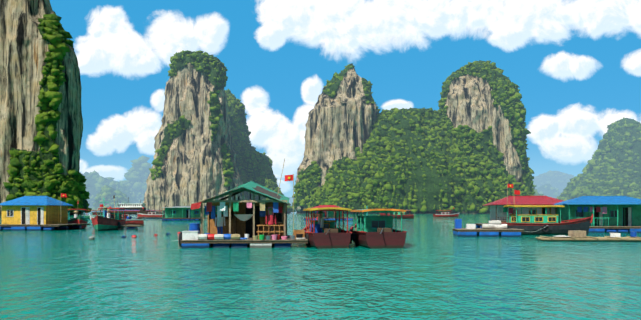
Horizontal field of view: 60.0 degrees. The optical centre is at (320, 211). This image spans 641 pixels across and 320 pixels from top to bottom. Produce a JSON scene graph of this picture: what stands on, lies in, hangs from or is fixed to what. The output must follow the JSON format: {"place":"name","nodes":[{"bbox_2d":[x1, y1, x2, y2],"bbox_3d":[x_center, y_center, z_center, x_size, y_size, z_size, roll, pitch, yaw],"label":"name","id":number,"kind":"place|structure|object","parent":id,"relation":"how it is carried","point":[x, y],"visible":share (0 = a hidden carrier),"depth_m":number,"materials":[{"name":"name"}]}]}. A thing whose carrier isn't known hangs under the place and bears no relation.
{"place":"outdoors","nodes":[
{"label":"outdoors","id":0,"kind":"place"},
{"bbox_2d":[0,0,91,215],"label":"limestone cliff","id":1,"kind":"structure","parent":0,"point":[24,49],"depth_m":262.39,"materials":[{"name":"grey stone"}]},
{"bbox_2d":[143,50,244,213],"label":"limestone karst","id":2,"kind":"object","parent":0,"point":[193,165],"depth_m":462.90,"materials":[{"name":"grey stone"}]},
{"bbox_2d":[225,89,295,212],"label":"limestone karst","id":3,"kind":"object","parent":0,"point":[264,167],"depth_m":527.74,"materials":[{"name":"green plant"}]},
{"bbox_2d":[288,197,295,210],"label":"karst haze","id":4,"kind":"object","parent":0,"point":[290,201],"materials":[{"name":"blue"}]},
{"bbox_2d":[0,212,640,319],"bbox_3d":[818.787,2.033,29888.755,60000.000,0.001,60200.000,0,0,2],"label":"sea water","id":5,"kind":"structure","parent":0,"point":[433,268],"depth_m":17.04,"materials":[{"name":"teal liquid"}]},
{"bbox_2d":[0,196,89,230],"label":"floating house","id":6,"kind":"structure","parent":5,"relation":"on","point":[35,213],"depth_m":59.81,"materials":[{"name":"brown wood"}]},
{"bbox_2d":[68,202,87,228],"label":"boat","id":7,"kind":"object","parent":5,"relation":"on","point":[79,219],"visible":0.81,"depth_m":65.43,"materials":[{"name":"brown wood"}]},
{"bbox_2d":[82,207,110,218],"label":"distant boat","id":8,"kind":"object","parent":5,"relation":"on","point":[88,216],"visible":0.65,"depth_m":152.96,"materials":[{"name":"green wood"}]},
{"bbox_2d":[83,170,135,211],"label":"distant hill","id":9,"kind":"structure","parent":5,"relation":"in","point":[123,188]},
{"bbox_2d":[93,195,125,230],"bbox_3d":[-23.516,0.243,61.311,2.988,4.180,9.486,0,0,-8],"label":"red boat","id":10,"kind":"object","parent":5,"relation":"on","point":[109,220],"visible":1,"depth_m":60.21,"materials":[{"name":"brown wood"}]},
{"bbox_2d":[92,185,129,211],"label":"distant hill","id":11,"kind":"structure","parent":5,"relation":"in","point":[121,196],"materials":[{"name":"green plant"}]},
{"bbox_2d":[89,204,144,224],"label":"boat","id":12,"kind":"object","parent":5,"relation":"on","point":[131,221],"visible":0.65,"depth_m":81.17,"materials":[{"name":"brown wood"}]},
{"bbox_2d":[110,197,149,213],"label":"tour boat","id":13,"kind":"object","parent":5,"relation":"in","point":[133,206],"visible":0.52,"depth_m":400.96,"materials":[{"name":"white"}]},
{"bbox_2d":[117,225,143,229],"bbox_3d":[-22.070,1.908,62.027,4.200,0.764,1.851,0,0,-6],"label":"raft","id":14,"kind":"object","parent":5,"relation":"on","point":[132,227],"visible":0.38,"depth_m":61.35,"materials":[{"name":"blue wood"}]},
{"bbox_2d":[119,155,151,202],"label":"distant hill","id":15,"kind":"structure","parent":5,"relation":"in","point":[132,174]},
{"bbox_2d":[137,207,164,216],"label":"distant boat","id":16,"kind":"object","parent":5,"relation":"on","point":[152,214],"visible":0.94,"depth_m":186.15,"materials":[{"name":"brown wood"}]},
{"bbox_2d":[138,217,164,218],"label":"raft","id":17,"kind":"object","parent":5,"relation":"on","point":[151,217],"visible":0.69,"depth_m":154.24,"materials":[{"name":"brown wood"}]},
{"bbox_2d":[162,206,205,220],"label":"floating house","id":18,"kind":"structure","parent":5,"relation":"on","point":[180,213],"depth_m":120.87,"materials":[{"name":"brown wood"}]},
{"bbox_2d":[178,159,309,247],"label":"floating house","id":19,"kind":"structure","parent":5,"relation":"in","point":[243,223],"depth_m":31.58,"materials":[{"name":"green wood"}]},
{"bbox_2d":[89,225,547,240],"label":"buoys","id":20,"kind":"object","parent":5,"relation":"on","point":[93,238],"visible":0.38,"depth_m":42.94,"materials":[{"name":"red plastic"}]},
{"bbox_2d":[302,207,352,248],"bbox_3d":[0.242,1.056,34.114,2.890,2.555,8.586,0,0,-6],"label":"boat","id":21,"kind":"object","parent":5,"relation":"in","point":[323,233],"visible":0.96,"depth_m":30.74,"materials":[{"name":"brown wood"}]},
{"bbox_2d":[304,205,356,219],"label":"boat","id":22,"kind":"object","parent":5,"relation":"on","point":[328,215],"depth_m":124.58,"materials":[{"name":"brown wood"}]},
{"bbox_2d":[349,206,406,248],"bbox_3d":[3.312,0.983,34.229,3.086,2.700,8.786,0,0,-4],"label":"boat","id":23,"kind":"object","parent":5,"relation":"on","point":[374,232],"visible":0.94,"depth_m":31.06,"materials":[{"name":"brown wood"}]},
{"bbox_2d":[380,210,414,218],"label":"boat","id":24,"kind":"object","parent":5,"relation":"on","point":[404,216],"visible":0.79,"depth_m":152.96,"materials":[{"name":"brown wood"}]},
{"bbox_2d":[304,107,533,213],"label":"forested hill","id":25,"kind":"structure","parent":5,"relation":"on","point":[339,189],"depth_m":456.61,"materials":[{"name":"green plant"}]},
{"bbox_2d":[433,208,458,216],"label":"distant boat","id":26,"kind":"object","parent":5,"relation":"on","point":[444,214],"visible":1,"depth_m":197.56,"materials":[{"name":"brown wood"}]},
{"bbox_2d":[452,219,523,236],"bbox_3d":[13.556,1.413,45.163,5.200,1.560,2.658,0,0,6],"label":"raft","id":27,"kind":"object","parent":5,"relation":"on","point":[494,228],"visible":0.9,"depth_m":44.07,"materials":[{"name":"blue plastic"}]},
{"bbox_2d":[475,184,562,227],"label":"house","id":28,"kind":"structure","parent":5,"relation":"on","point":[498,210],"depth_m":60.53,"materials":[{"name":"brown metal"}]},
{"bbox_2d":[531,174,543,195],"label":"distant hill","id":29,"kind":"structure","parent":5,"relation":"on","point":[536,193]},
{"bbox_2d":[498,190,592,234],"bbox_3d":[19.541,0.218,48.889,9.586,4.230,2.823,0,0,-6],"label":"boat","id":30,"kind":"object","parent":5,"relation":"on","point":[530,223],"visible":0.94,"depth_m":47.96,"materials":[{"name":"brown wood"}]},
{"bbox_2d":[535,230,640,241],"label":"bamboo raft","id":31,"kind":"object","parent":5,"relation":"on","point":[576,235],"visible":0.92,"depth_m":37.77,"materials":[{"name":"wood"}]},
{"bbox_2d":[554,196,640,232],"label":"houseboat","id":32,"kind":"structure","parent":5,"relation":"on","point":[616,214],"depth_m":53.83,"materials":[{"name":"brown metal"}]},
{"bbox_2d":[292,63,380,213],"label":"limestone karst","id":33,"kind":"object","parent":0,"point":[339,126],"depth_m":478.58,"materials":[{"name":"grey stone"}]},
{"bbox_2d":[49,0,640,196],"label":"sky","id":34,"kind":"structure","parent":0,"point":[575,65],"materials":[{"name":"blue"}]},
{"bbox_2d":[437,60,534,195],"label":"limestone karst","id":35,"kind":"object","parent":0,"point":[469,100],"depth_m":470.62,"materials":[{"name":"green plant"}]},
{"bbox_2d":[537,184,559,197],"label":"karst haze","id":36,"kind":"object","parent":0,"point":[547,191],"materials":[{"name":"blue"}]},
{"bbox_2d":[532,170,573,193],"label":"distant hill","id":37,"kind":"structure","parent":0,"point":[561,187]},
{"bbox_2d":[556,117,640,200],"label":"forested hill","id":38,"kind":"structure","parent":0,"point":[576,192],"depth_m":718.30,"materials":[{"name":"green plant"}]}
]}

